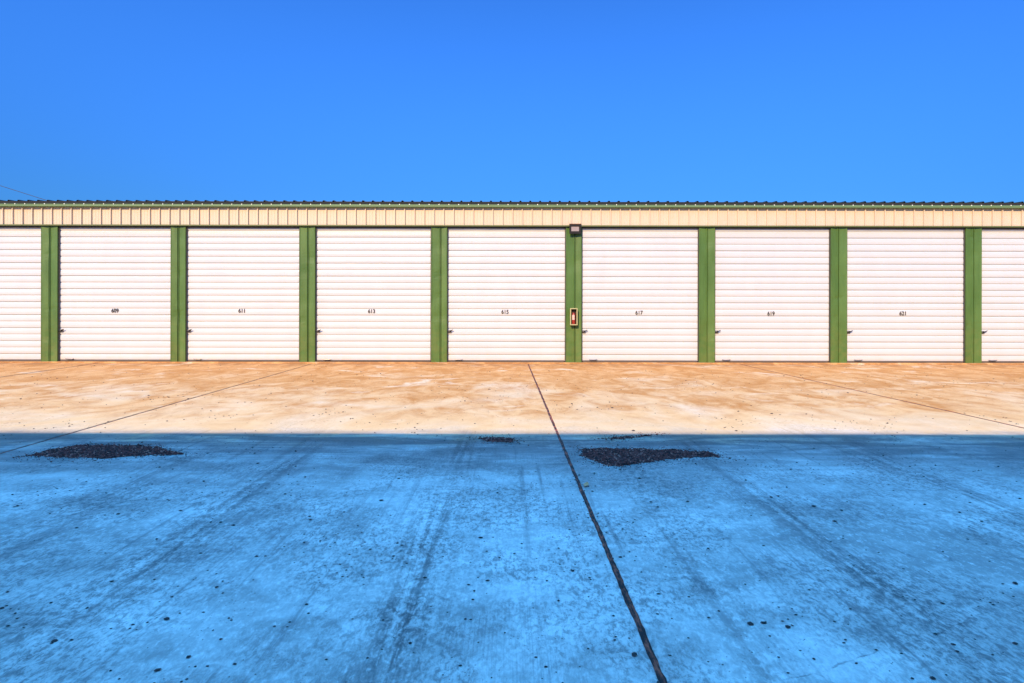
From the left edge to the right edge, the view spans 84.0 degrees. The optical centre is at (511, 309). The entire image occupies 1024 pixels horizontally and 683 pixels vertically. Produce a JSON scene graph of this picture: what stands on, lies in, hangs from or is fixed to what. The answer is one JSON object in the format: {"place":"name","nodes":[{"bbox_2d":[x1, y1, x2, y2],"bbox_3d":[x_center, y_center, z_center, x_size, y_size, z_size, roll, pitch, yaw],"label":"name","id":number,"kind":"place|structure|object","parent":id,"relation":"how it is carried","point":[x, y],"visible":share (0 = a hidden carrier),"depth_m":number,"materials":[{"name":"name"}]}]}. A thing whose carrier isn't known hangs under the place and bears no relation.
{"place":"outdoors","nodes":[
{"label":"outdoors","id":0,"kind":"place"},
{"bbox_2d":[0,363,1023,682],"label":"paving","id":1,"kind":"structure","parent":0,"point":[438,499],"depth_m":2.95,"materials":[{"name":"concrete"}]},
{"bbox_2d":[13,442,199,462],"bbox_3d":[-3.114,1.097,4.457,1.431,0.036,0.660,0,0,0],"label":"gravel patch","id":2,"kind":"object","parent":1,"relation":"on","point":[101,451],"visible":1,"depth_m":4.40,"materials":[{"name":"black gravel"}]},
{"bbox_2d":[469,434,528,445],"bbox_3d":[-0.125,1.108,4.881,0.559,0.025,0.464,0,0,0],"label":"gravel patch","id":3,"kind":"object","parent":1,"relation":"on","point":[496,439],"visible":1,"depth_m":4.87,"materials":[{"name":"black gravel"}]},
{"bbox_2d":[0,365,1019,682],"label":"grit","id":4,"kind":"object","parent":1,"relation":"on","point":[484,519],"visible":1,"depth_m":3.01,"materials":[{"name":"black gravel"}]},
{"bbox_2d":[0,363,1022,682],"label":"paving joint","id":5,"kind":"object","parent":1,"relation":"on","point":[636,617],"visible":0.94,"depth_m":2.62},
{"bbox_2d":[590,432,668,442],"bbox_3d":[1.043,1.113,4.994,0.785,0.020,0.428,0,0,0],"label":"gravel patch","id":6,"kind":"object","parent":1,"relation":"on","point":[623,437],"visible":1,"depth_m":4.98,"materials":[{"name":"black gravel"}]},
{"bbox_2d":[562,445,748,470],"bbox_3d":[1.082,1.105,4.316,1.366,0.036,0.760,0,0,0],"label":"gravel patch","id":7,"kind":"object","parent":1,"relation":"on","point":[617,457],"visible":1,"depth_m":4.33,"materials":[{"name":"black gravel"}]},
{"bbox_2d":[0,200,1023,364],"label":"storage building","id":8,"kind":"structure","parent":0,"point":[511,282],"depth_m":11.95,"materials":[{"name":"corrugated metal"},{"name":"white paint"},{"name":"green paint"}]},
{"bbox_2d":[0,226,40,360],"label":"roller door","id":9,"kind":"structure","parent":8,"relation":"in","point":[20,246],"depth_m":11.95,"materials":[{"name":"white paint"}]},
{"bbox_2d":[58,226,170,360],"bbox_3d":[-8.327,-0.361,11.936,2.418,2.878,0.075,0,0,0],"label":"roller door","id":10,"kind":"structure","parent":8,"relation":"in","point":[114,282],"depth_m":11.95,"materials":[{"name":"white paint"}]},
{"bbox_2d":[186,226,299,361],"bbox_3d":[-5.639,-0.356,11.936,2.435,2.878,0.074,0,0,0],"label":"roller door","id":11,"kind":"structure","parent":8,"relation":"in","point":[242,282],"depth_m":11.95,"materials":[{"name":"white paint"}]},
{"bbox_2d":[315,226,430,361],"bbox_3d":[-2.905,-0.351,11.936,2.481,2.878,0.075,0,0,0],"label":"roller door","id":12,"kind":"structure","parent":8,"relation":"in","point":[373,288],"depth_m":11.95,"materials":[{"name":"white paint"}]},
{"bbox_2d":[447,227,565,361],"bbox_3d":[-0.115,-0.346,11.936,2.537,2.878,0.075,0,0,0],"label":"roller door","id":13,"kind":"structure","parent":8,"relation":"in","point":[506,286],"depth_m":11.95,"materials":[{"name":"white paint"}]},
{"bbox_2d":[570,308,577,324],"bbox_3d":[1.284,0.139,11.851,0.155,0.357,0.097,0,0,0],"label":"extinguisher cabinet","id":14,"kind":"object","parent":8,"relation":"attached to","point":[576,314],"visible":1,"depth_m":11.87,"materials":[{"name":"beige metal"}]},
{"bbox_2d":[572,310,575,323],"bbox_3d":[1.292,0.153,11.849,0.088,0.295,0.073,0,0,0],"label":"fire extinguisher","id":15,"kind":"object","parent":14,"relation":"in","point":[573,317],"visible":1,"depth_m":11.82,"materials":[{"name":"red metal"}]},
{"bbox_2d":[569,224,580,233],"bbox_3d":[1.315,-1.691,11.864,0.250,0.210,0.088,0,0,0],"label":"security light","id":16,"kind":"object","parent":8,"relation":"attached to","point":[574,228],"visible":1,"depth_m":11.82,"materials":[{"name":"black glass"}]},
{"bbox_2d":[581,227,698,361],"bbox_3d":[2.686,-0.341,11.937,2.510,2.878,0.075,0,0,0],"label":"roller door","id":17,"kind":"structure","parent":8,"relation":"in","point":[640,285],"depth_m":11.95,"materials":[{"name":"white paint"}]},
{"bbox_2d":[715,227,829,362],"bbox_3d":[5.459,-0.336,11.937,2.479,2.878,0.075,0,0,0],"label":"roller door","id":18,"kind":"structure","parent":8,"relation":"in","point":[772,284],"depth_m":11.95,"materials":[{"name":"white paint"}]},
{"bbox_2d":[847,227,964,362],"bbox_3d":[8.255,-0.332,11.936,2.535,2.878,0.075,0,0,0],"label":"roller door","id":19,"kind":"structure","parent":8,"relation":"in","point":[906,285],"depth_m":11.95,"materials":[{"name":"white paint"}]},
{"bbox_2d":[982,228,1023,362],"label":"roller door","id":20,"kind":"structure","parent":8,"relation":"in","point":[1002,248],"depth_m":11.95,"materials":[{"name":"white paint"}]},
{"bbox_2d":[0,0,1023,202],"label":"sky","id":21,"kind":"structure","parent":0,"point":[103,100],"materials":[{"name":"blue"}]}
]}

